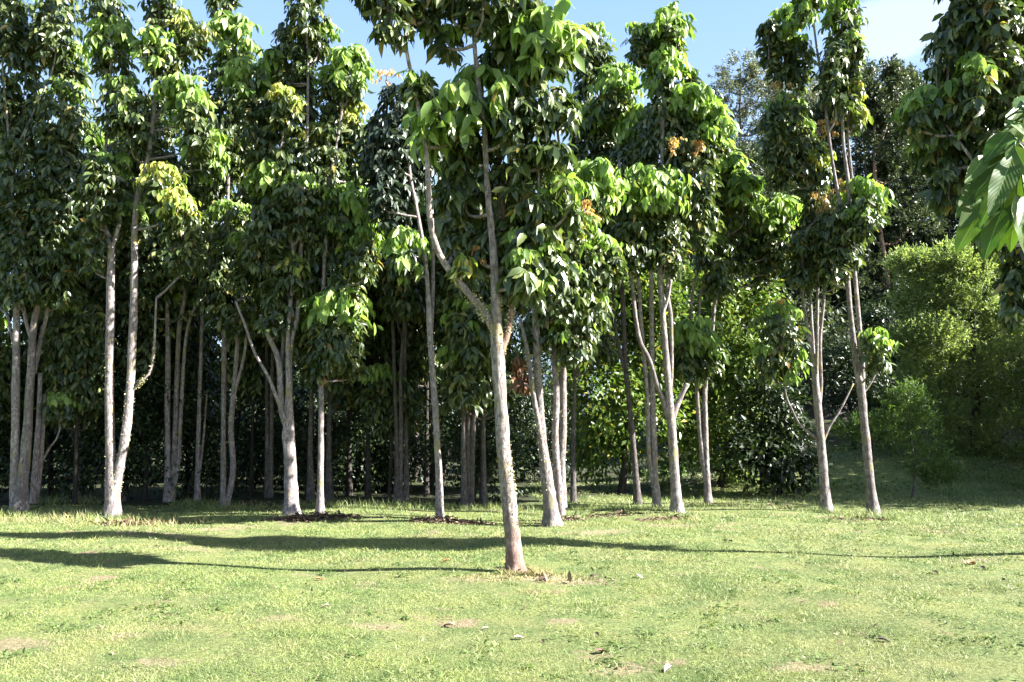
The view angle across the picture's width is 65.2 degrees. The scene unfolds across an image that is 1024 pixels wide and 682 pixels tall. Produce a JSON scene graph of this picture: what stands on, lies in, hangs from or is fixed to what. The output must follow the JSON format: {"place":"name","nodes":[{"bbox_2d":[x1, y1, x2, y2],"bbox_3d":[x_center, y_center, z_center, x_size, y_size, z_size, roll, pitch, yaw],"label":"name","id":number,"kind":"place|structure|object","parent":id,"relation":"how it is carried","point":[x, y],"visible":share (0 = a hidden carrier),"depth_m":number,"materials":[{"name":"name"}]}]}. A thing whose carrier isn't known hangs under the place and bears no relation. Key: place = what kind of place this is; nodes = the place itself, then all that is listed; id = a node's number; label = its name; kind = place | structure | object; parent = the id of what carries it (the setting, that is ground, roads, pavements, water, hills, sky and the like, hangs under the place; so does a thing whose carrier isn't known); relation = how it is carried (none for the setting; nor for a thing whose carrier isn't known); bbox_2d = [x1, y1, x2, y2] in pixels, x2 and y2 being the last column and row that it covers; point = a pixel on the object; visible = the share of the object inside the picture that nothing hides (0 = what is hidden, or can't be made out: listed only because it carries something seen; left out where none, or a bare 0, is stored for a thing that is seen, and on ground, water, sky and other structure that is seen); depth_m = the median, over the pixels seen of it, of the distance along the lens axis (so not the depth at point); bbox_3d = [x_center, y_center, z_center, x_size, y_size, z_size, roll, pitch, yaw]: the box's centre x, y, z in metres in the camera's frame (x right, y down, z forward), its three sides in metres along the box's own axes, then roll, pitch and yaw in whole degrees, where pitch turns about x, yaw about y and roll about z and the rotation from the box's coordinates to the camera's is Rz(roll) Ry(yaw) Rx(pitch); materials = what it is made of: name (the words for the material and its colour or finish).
{"place":"outdoors","nodes":[
{"label":"outdoors","id":0,"kind":"place"},
{"bbox_2d":[0,0,957,396],"label":"sky","id":1,"kind":"structure","parent":0,"point":[897,26],"materials":[{"name":"blue"}]},
{"bbox_2d":[0,293,1023,681],"bbox_3d":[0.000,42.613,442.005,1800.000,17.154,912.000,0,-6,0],"label":"lawn","id":2,"kind":"structure","parent":0,"point":[500,623],"depth_m":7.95,"materials":[{"name":"green plant"}]},
{"bbox_2d":[0,419,10,499],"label":"understorey shrub","id":3,"kind":"object","parent":2,"relation":"on","point":[5,475],"visible":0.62,"depth_m":17.89,"materials":[{"name":"green plant"}]},
{"bbox_2d":[0,286,12,345],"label":"tree","id":4,"kind":"object","parent":2,"relation":"on","point":[9,341],"visible":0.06,"depth_m":19.35,"materials":[{"name":"green plant"}]},
{"bbox_2d":[0,112,25,421],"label":"tree","id":5,"kind":"object","parent":2,"relation":"on","point":[5,369],"visible":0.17,"depth_m":17.50,"materials":[{"name":"green plant"}]},
{"bbox_2d":[2,325,27,378],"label":"understorey shrub","id":6,"kind":"object","parent":2,"relation":"on","point":[11,344],"depth_m":29.87,"materials":[{"name":"green plant"}]},
{"bbox_2d":[0,263,39,448],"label":"understorey shrub","id":7,"kind":"object","parent":2,"relation":"on","point":[2,314],"depth_m":33.27,"materials":[{"name":"green plant"}]},
{"bbox_2d":[0,335,60,500],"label":"understorey shrub","id":8,"kind":"object","parent":2,"relation":"on","point":[7,431],"visible":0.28,"depth_m":18.36,"materials":[{"name":"green plant"}]},
{"bbox_2d":[0,428,94,494],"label":"understorey shrub","id":9,"kind":"object","parent":2,"relation":"on","point":[56,480],"visible":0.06,"depth_m":20.51,"materials":[{"name":"green plant"}]},
{"bbox_2d":[2,185,93,495],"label":"tree","id":10,"kind":"object","parent":2,"relation":"on","point":[51,432],"visible":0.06,"depth_m":19.33,"materials":[{"name":"green plant"}]},
{"bbox_2d":[0,0,104,511],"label":"tree","id":11,"kind":"object","parent":2,"relation":"on","point":[32,215],"visible":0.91,"depth_m":16.38,"materials":[{"name":"green plant"}]},
{"bbox_2d":[10,381,134,495],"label":"understorey shrub","id":12,"kind":"object","parent":2,"relation":"on","point":[59,442],"visible":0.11,"depth_m":19.52,"materials":[{"name":"green plant"}]},
{"bbox_2d":[32,122,115,499],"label":"tree","id":13,"kind":"object","parent":2,"relation":"on","point":[95,304],"visible":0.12,"depth_m":19.23,"materials":[{"name":"green plant"}]},
{"bbox_2d":[36,302,119,504],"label":"tree","id":14,"kind":"object","parent":2,"relation":"on","point":[70,364],"visible":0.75,"depth_m":17.28,"materials":[{"name":"green plant"}]},
{"bbox_2d":[47,374,171,503],"bbox_3d":[-9.002,2.236,18.242,2.715,3.363,2.150,0,-6,0],"label":"understorey shrub","id":15,"kind":"object","parent":2,"relation":"on","point":[97,451],"visible":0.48,"depth_m":17.93,"materials":[{"name":"green plant"}]},
{"bbox_2d":[87,355,164,482],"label":"understorey shrub","id":16,"kind":"object","parent":2,"relation":"on","point":[92,475],"visible":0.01,"depth_m":24.70,"materials":[{"name":"green plant"}]},
{"bbox_2d":[84,130,175,501],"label":"tree","id":17,"kind":"object","parent":2,"relation":"on","point":[120,310],"visible":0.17,"depth_m":18.64,"materials":[{"name":"green plant"}]},
{"bbox_2d":[78,315,216,501],"bbox_3d":[-8.417,1.601,18.638,3.117,4.588,1.844,2,-7,-13],"label":"understorey shrub","id":18,"kind":"object","parent":2,"relation":"on","point":[145,469],"visible":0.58,"depth_m":18.37,"materials":[{"name":"green plant"}]},
{"bbox_2d":[65,0,234,518],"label":"tree","id":19,"kind":"object","parent":2,"relation":"on","point":[107,186],"visible":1,"depth_m":15.22,"materials":[{"name":"green plant"}]},
{"bbox_2d":[117,90,215,501],"bbox_3d":[-8.013,-1.184,18.803,2.393,9.810,1.901,0,-6,0],"label":"tree","id":20,"kind":"object","parent":2,"relation":"on","point":[155,281],"visible":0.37,"depth_m":18.39,"materials":[{"name":"green plant"}]},
{"bbox_2d":[119,355,228,478],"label":"understorey shrub","id":21,"kind":"object","parent":2,"relation":"on","point":[163,440],"depth_m":26.62,"materials":[{"name":"green plant"}]},
{"bbox_2d":[141,295,213,447],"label":"tree","id":22,"kind":"object","parent":2,"relation":"on","point":[189,351],"visible":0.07,"depth_m":19.53,"materials":[{"name":"green plant"}]},
{"bbox_2d":[149,159,220,495],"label":"tree","id":23,"kind":"object","parent":2,"relation":"on","point":[208,333],"visible":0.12,"depth_m":19.85,"materials":[{"name":"green plant"}]},
{"bbox_2d":[120,366,256,499],"bbox_3d":[-7.687,2.361,19.084,3.045,3.738,2.402,3,-7,-28],"label":"understorey shrub","id":24,"kind":"object","parent":2,"relation":"on","point":[210,471],"visible":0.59,"depth_m":18.92,"materials":[{"name":"green plant"}]},
{"bbox_2d":[138,367,246,481],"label":"understorey shrub","id":25,"kind":"object","parent":2,"relation":"on","point":[184,443],"visible":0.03,"depth_m":25.58,"materials":[{"name":"green plant"}]},
{"bbox_2d":[162,136,224,499],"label":"tree","id":26,"kind":"object","parent":2,"relation":"on","point":[193,185],"visible":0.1,"depth_m":18.62,"materials":[{"name":"green plant"}]},
{"bbox_2d":[190,337,255,472],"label":"understorey shrub","id":27,"kind":"object","parent":2,"relation":"on","point":[229,400],"visible":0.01,"depth_m":29.14,"materials":[{"name":"green plant"}]},
{"bbox_2d":[190,0,262,506],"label":"tree","id":28,"kind":"object","parent":2,"relation":"on","point":[231,29],"visible":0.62,"depth_m":17.54,"materials":[{"name":"green plant"}]},
{"bbox_2d":[193,343,300,490],"bbox_3d":[-7.362,2.573,21.578,3.718,4.960,2.407,0,-6,0],"label":"understorey shrub","id":29,"kind":"object","parent":2,"relation":"on","point":[238,419],"visible":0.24,"depth_m":21.38,"materials":[{"name":"green plant"}]},
{"bbox_2d":[212,317,285,496],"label":"tree","id":30,"kind":"object","parent":2,"relation":"on","point":[251,384],"visible":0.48,"depth_m":19.29,"materials":[{"name":"green plant"}]},
{"bbox_2d":[206,359,308,484],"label":"understorey shrub","id":31,"kind":"object","parent":2,"relation":"on","point":[239,468],"visible":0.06,"depth_m":24.61,"materials":[{"name":"green plant"}]},
{"bbox_2d":[225,169,294,497],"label":"tree","id":32,"kind":"object","parent":2,"relation":"on","point":[241,195],"visible":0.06,"depth_m":19.13,"materials":[{"name":"green plant"}]},
{"bbox_2d":[213,363,336,489],"bbox_3d":[-6.447,2.661,21.912,3.566,4.244,2.639,0,-6,0],"label":"understorey shrub","id":33,"kind":"object","parent":2,"relation":"on","point":[301,389],"visible":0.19,"depth_m":21.70,"materials":[{"name":"green plant"}]},
{"bbox_2d":[217,0,342,514],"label":"tree","id":34,"kind":"object","parent":2,"relation":"on","point":[282,185],"visible":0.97,"depth_m":15.91,"materials":[{"name":"green plant"}]},
{"bbox_2d":[248,356,361,484],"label":"understorey shrub","id":35,"kind":"object","parent":2,"relation":"on","point":[294,376],"depth_m":24.42,"materials":[{"name":"green plant"}]},
{"bbox_2d":[267,137,347,498],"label":"tree","id":36,"kind":"object","parent":2,"relation":"on","point":[310,487],"visible":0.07,"depth_m":18.64,"materials":[{"name":"green plant"}]},
{"bbox_2d":[240,392,378,497],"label":"understorey shrub","id":37,"kind":"object","parent":2,"relation":"on","point":[345,436],"visible":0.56,"depth_m":19.68,"materials":[{"name":"green plant"}]},
{"bbox_2d":[294,167,373,500],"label":"tree","id":38,"kind":"object","parent":2,"relation":"on","point":[331,389],"visible":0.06,"depth_m":18.59,"materials":[{"name":"green plant"}]},
{"bbox_2d":[291,43,388,512],"bbox_3d":[-3.398,-1.346,16.145,1.934,9.517,1.911,0,-6,0],"label":"tree","id":39,"kind":"object","parent":2,"relation":"on","point":[336,321],"visible":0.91,"depth_m":15.94,"materials":[{"name":"green plant"}]},
{"bbox_2d":[302,360,392,482],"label":"understorey shrub","id":40,"kind":"object","parent":2,"relation":"on","point":[359,476],"visible":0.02,"depth_m":24.75,"materials":[{"name":"green plant"}]},
{"bbox_2d":[0,509,698,582],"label":"straw","id":41,"kind":"object","parent":2,"relation":"on","point":[538,571],"visible":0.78,"depth_m":13.36,"materials":[{"name":"beige plant"}]},
{"bbox_2d":[296,406,410,492],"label":"understorey shrub","id":42,"kind":"object","parent":2,"relation":"on","point":[373,470],"visible":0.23,"depth_m":21.40,"materials":[{"name":"green plant"}]},
{"bbox_2d":[325,254,395,495],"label":"tree","id":43,"kind":"object","parent":2,"relation":"on","point":[348,402],"visible":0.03,"depth_m":19.98,"materials":[{"name":"green plant"}]},
{"bbox_2d":[345,185,412,499],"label":"tree","id":44,"kind":"object","parent":2,"relation":"on","point":[377,347],"visible":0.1,"depth_m":19.09,"materials":[{"name":"green plant"}]},
{"bbox_2d":[351,363,428,501],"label":"tree","id":45,"kind":"object","parent":2,"relation":"on","point":[381,411],"visible":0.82,"depth_m":18.32,"materials":[{"name":"green plant"}]},
{"bbox_2d":[334,412,458,493],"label":"understorey shrub","id":46,"kind":"object","parent":2,"relation":"on","point":[411,469],"visible":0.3,"depth_m":21.63,"materials":[{"name":"green plant"}]},
{"bbox_2d":[355,68,444,518],"bbox_3d":[-2.037,-1.124,14.985,1.807,8.831,1.701,0,-6,0],"label":"tree","id":47,"kind":"object","parent":2,"relation":"on","point":[393,199],"visible":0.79,"depth_m":14.82,"materials":[{"name":"green plant"}]},
{"bbox_2d":[358,135,442,502],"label":"tree","id":48,"kind":"object","parent":2,"relation":"on","point":[405,306],"visible":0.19,"depth_m":17.87,"materials":[{"name":"green plant"}]},
{"bbox_2d":[365,163,436,501],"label":"tree","id":49,"kind":"object","parent":2,"relation":"on","point":[406,495],"visible":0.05,"depth_m":18.33,"materials":[{"name":"green plant"}]},
{"bbox_2d":[376,182,442,496],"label":"tree","id":50,"kind":"object","parent":2,"relation":"on","point":[417,364],"visible":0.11,"depth_m":19.62,"materials":[{"name":"green plant"}]},
{"bbox_2d":[360,347,460,481],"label":"understorey shrub","id":51,"kind":"object","parent":2,"relation":"on","point":[415,475],"visible":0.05,"depth_m":24.90,"materials":[{"name":"green plant"}]},
{"bbox_2d":[443,621,454,625],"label":"fallen leaf","id":52,"kind":"object","parent":2,"relation":"on","point":[450,623],"visible":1,"depth_m":6.69,"materials":[{"name":"beige plant"}]},
{"bbox_2d":[402,349,497,488],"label":"understorey shrub","id":53,"kind":"object","parent":2,"relation":"on","point":[432,478],"visible":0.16,"depth_m":21.92,"materials":[{"name":"green plant"}]},
{"bbox_2d":[416,349,488,474],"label":"understorey shrub","id":54,"kind":"object","parent":2,"relation":"on","point":[441,434],"depth_m":29.31,"materials":[{"name":"green plant"}]},
{"bbox_2d":[425,304,491,380],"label":"tree","id":55,"kind":"object","parent":2,"relation":"on","point":[438,336],"visible":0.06,"depth_m":19.04,"materials":[{"name":"green plant"}]},
{"bbox_2d":[419,134,504,505],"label":"tree","id":56,"kind":"object","parent":2,"relation":"on","point":[467,328],"visible":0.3,"depth_m":16.91,"materials":[{"name":"green plant"}]},
{"bbox_2d":[409,316,525,478],"bbox_3d":[-1.690,2.102,27.611,4.602,8.028,3.550,0,-6,0],"label":"understorey shrub","id":57,"kind":"object","parent":2,"relation":"on","point":[453,432],"visible":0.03,"depth_m":26.75,"materials":[{"name":"green plant"}]},
{"bbox_2d":[349,0,598,573],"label":"tree","id":58,"kind":"object","parent":2,"relation":"on","point":[510,115],"visible":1,"depth_m":9.51,"materials":[{"name":"green plant"}]},
{"bbox_2d":[409,390,539,501],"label":"understorey shrub","id":59,"kind":"object","parent":2,"relation":"on","point":[491,469],"visible":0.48,"depth_m":18.71,"materials":[{"name":"green plant"}]},
{"bbox_2d":[424,194,528,505],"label":"tree","id":60,"kind":"object","parent":2,"relation":"on","point":[458,395],"visible":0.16,"depth_m":17.13,"materials":[{"name":"green plant"}]},
{"bbox_2d":[89,496,887,583],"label":"leaf litter","id":61,"kind":"object","parent":2,"relation":"on","point":[303,517],"visible":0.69,"depth_m":14.31,"materials":[{"name":"brown plant"}]},
{"bbox_2d":[441,307,551,452],"bbox_3d":[-0.310,1.185,31.822,5.357,8.253,4.262,0,-6,0],"label":"understorey shrub","id":62,"kind":"object","parent":2,"relation":"on","point":[529,309],"visible":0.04,"depth_m":31.59,"materials":[{"name":"green plant"}]},
{"bbox_2d":[0,492,1023,575],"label":"long grass","id":63,"kind":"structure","parent":2,"relation":"on","point":[816,510],"depth_m":16.00,"materials":[{"name":"green plant"}]},
{"bbox_2d":[0,515,1023,681],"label":"weeds","id":64,"kind":"object","parent":2,"relation":"on","point":[530,666],"visible":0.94,"depth_m":7.23,"materials":[{"name":"green plant"}]},
{"bbox_2d":[5,509,1022,681],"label":"leaf crumbs","id":65,"kind":"object","parent":2,"relation":"on","point":[542,640],"visible":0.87,"depth_m":8.47,"materials":[{"name":"brown plant"}]},
{"bbox_2d":[475,352,583,482],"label":"understorey shrub","id":66,"kind":"object","parent":2,"relation":"on","point":[523,405],"visible":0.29,"depth_m":25.48,"materials":[{"name":"green plant"}]},
{"bbox_2d":[73,216,1023,433],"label":"woods","id":67,"kind":"object","parent":2,"relation":"on","point":[832,330],"visible":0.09,"depth_m":37.34,"materials":[{"name":"green plant"}]},
{"bbox_2d":[511,305,589,472],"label":"understorey shrub","id":68,"kind":"object","parent":2,"relation":"on","point":[544,355],"visible":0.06,"depth_m":30.53,"materials":[{"name":"green plant"}]},
{"bbox_2d":[508,157,629,526],"bbox_3d":[1.030,-0.257,14.234,2.321,7.000,2.070,0,-6,0],"label":"tree","id":69,"kind":"object","parent":2,"relation":"on","point":[602,261],"visible":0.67,"depth_m":13.97,"materials":[{"name":"green plant"}]},
{"bbox_2d":[548,145,631,502],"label":"tree","id":70,"kind":"object","parent":2,"relation":"on","point":[606,348],"visible":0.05,"depth_m":18.11,"materials":[{"name":"green plant"}]},
{"bbox_2d":[562,21,643,504],"bbox_3d":[2.081,-1.948,18.462,2.074,11.289,2.053,0,-6,0],"label":"tree","id":71,"kind":"object","parent":2,"relation":"on","point":[596,135],"visible":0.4,"depth_m":18.49,"materials":[{"name":"green plant"}]},
{"bbox_2d":[587,61,671,506],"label":"tree","id":72,"kind":"object","parent":2,"relation":"on","point":[619,82],"visible":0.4,"depth_m":17.42,"materials":[{"name":"green plant"}]},
{"bbox_2d":[542,265,723,493],"bbox_3d":[3.030,0.680,21.133,4.785,6.831,3.699,0,-6,0],"label":"broadleaf tree","id":73,"kind":"object","parent":2,"relation":"on","point":[605,436],"visible":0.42,"depth_m":20.68,"materials":[{"name":"green plant"}]},
{"bbox_2d":[664,664,672,671],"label":"fallen leaf","id":74,"kind":"object","parent":2,"relation":"on","point":[667,667],"visible":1,"depth_m":5.47,"materials":[{"name":"white plant"}]},
{"bbox_2d":[606,0,742,512],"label":"tree","id":75,"kind":"object","parent":2,"relation":"on","point":[651,226],"visible":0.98,"depth_m":15.85,"materials":[{"name":"green plant"}]},
{"bbox_2d":[637,257,802,490],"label":"broadleaf tree","id":76,"kind":"object","parent":2,"relation":"on","point":[730,312],"visible":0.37,"depth_m":21.38,"materials":[{"name":"green plant"}]},
{"bbox_2d":[658,150,802,502],"bbox_3d":[4.923,-0.382,17.969,3.351,8.040,1.793,0,-6,0],"label":"tree","id":77,"kind":"object","parent":2,"relation":"on","point":[695,345],"visible":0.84,"depth_m":17.81,"materials":[{"name":"green plant"}]},
{"bbox_2d":[673,133,805,331],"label":"hill tree","id":78,"kind":"object","parent":2,"relation":"on","point":[748,151],"visible":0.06,"depth_m":39.45,"materials":[{"name":"green plant"}]},
{"bbox_2d":[706,46,786,149],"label":"gum tree","id":79,"kind":"object","parent":2,"relation":"on","point":[753,70],"visible":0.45,"depth_m":53.71,"materials":[{"name":"green plant"}]},
{"bbox_2d":[711,363,833,496],"bbox_3d":[6.453,2.271,20.005,3.144,3.540,2.654,0,-6,0],"label":"broadleaf shrub","id":80,"kind":"object","parent":2,"relation":"on","point":[772,446],"visible":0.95,"depth_m":19.62,"materials":[{"name":"green plant"}]},
{"bbox_2d":[743,79,825,210],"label":"gum tree","id":81,"kind":"object","parent":2,"relation":"on","point":[813,95],"visible":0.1,"depth_m":51.62,"materials":[{"name":"green plant"}]},
{"bbox_2d":[748,2,853,511],"bbox_3d":[6.111,-1.933,16.965,2.399,10.951,1.552,3,-7,-28],"label":"tree","id":82,"kind":"object","parent":2,"relation":"on","point":[790,155],"visible":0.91,"depth_m":16.85,"materials":[{"name":"green plant"}]},
{"bbox_2d":[764,97,874,387],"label":"hill tree","id":83,"kind":"object","parent":2,"relation":"on","point":[817,115],"visible":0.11,"depth_m":42.04,"materials":[{"name":"green plant"}]},
{"bbox_2d":[795,389,856,419],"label":"shrub","id":84,"kind":"object","parent":2,"relation":"on","point":[811,413],"visible":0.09,"depth_m":34.86,"materials":[{"name":"green plant"}]},
{"bbox_2d":[641,442,1023,497],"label":"ground cover","id":85,"kind":"object","parent":2,"relation":"on","point":[880,447],"visible":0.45,"depth_m":22.62,"materials":[{"name":"green plant"}]},
{"bbox_2d":[787,59,883,270],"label":"gum tree","id":86,"kind":"object","parent":2,"relation":"on","point":[817,82],"visible":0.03,"depth_m":55.83,"materials":[{"name":"green plant"}]},
{"bbox_2d":[790,0,903,514],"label":"tree","id":87,"kind":"object","parent":2,"relation":"on","point":[852,219],"visible":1,"depth_m":16.20,"materials":[{"name":"green plant"}]},
{"bbox_2d":[798,335,900,449],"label":"broadleaf shrub","id":88,"kind":"object","parent":2,"relation":"on","point":[844,372],"visible":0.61,"depth_m":26.45,"materials":[{"name":"green plant"}]},
{"bbox_2d":[827,405,908,452],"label":"grassy shrub","id":89,"kind":"object","parent":2,"relation":"on","point":[854,429],"visible":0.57,"depth_m":23.16,"materials":[{"name":"green plant"}]},
{"bbox_2d":[833,380,907,448],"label":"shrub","id":90,"kind":"object","parent":2,"relation":"on","point":[881,394],"visible":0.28,"depth_m":25.58,"materials":[{"name":"green plant"}]},
{"bbox_2d":[821,52,951,398],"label":"hill tree","id":91,"kind":"object","parent":2,"relation":"on","point":[883,164],"visible":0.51,"depth_m":40.91,"materials":[{"name":"green plant"}]},
{"bbox_2d":[839,295,936,440],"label":"broadleaf shrub","id":92,"kind":"object","parent":2,"relation":"on","point":[875,315],"visible":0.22,"depth_m":28.78,"materials":[{"name":"green plant"}]},
{"bbox_2d":[863,62,928,241],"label":"hill tree","id":93,"kind":"object","parent":2,"relation":"on","point":[916,79],"visible":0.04,"depth_m":46.93,"materials":[{"name":"green plant"}]},
{"bbox_2d":[868,373,969,499],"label":"sapling","id":94,"kind":"object","parent":2,"relation":"on","point":[911,424],"visible":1,"depth_m":18.59,"materials":[{"name":"green plant"}]},
{"bbox_2d":[879,87,959,285],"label":"hill tree","id":95,"kind":"object","parent":2,"relation":"on","point":[952,227],"visible":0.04,"depth_m":43.15,"materials":[{"name":"green plant"}]},
{"bbox_2d":[920,43,945,83],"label":"gum tree","id":96,"kind":"object","parent":2,"relation":"on","point":[932,62],"depth_m":57.12,"materials":[{"name":"green plant"}]},
{"bbox_2d":[877,234,1023,457],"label":"wattle tree","id":97,"kind":"object","parent":2,"relation":"on","point":[962,270],"visible":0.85,"depth_m":23.77,"materials":[{"name":"green plant"}]},
{"bbox_2d":[890,0,1023,336],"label":"tree","id":98,"kind":"object","parent":2,"relation":"on","point":[958,107],"visible":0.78,"depth_m":10.61,"materials":[{"name":"green plant"}]},
{"bbox_2d":[940,194,994,397],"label":"hill tree","id":99,"kind":"object","parent":2,"relation":"on","point":[954,222],"depth_m":42.00,"materials":[{"name":"green plant"}]},
{"bbox_2d":[955,96,1023,259],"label":"leaves","id":100,"kind":"object","parent":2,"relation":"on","point":[990,210],"visible":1,"depth_m":2.88,"materials":[{"name":"green plant"}]}
]}

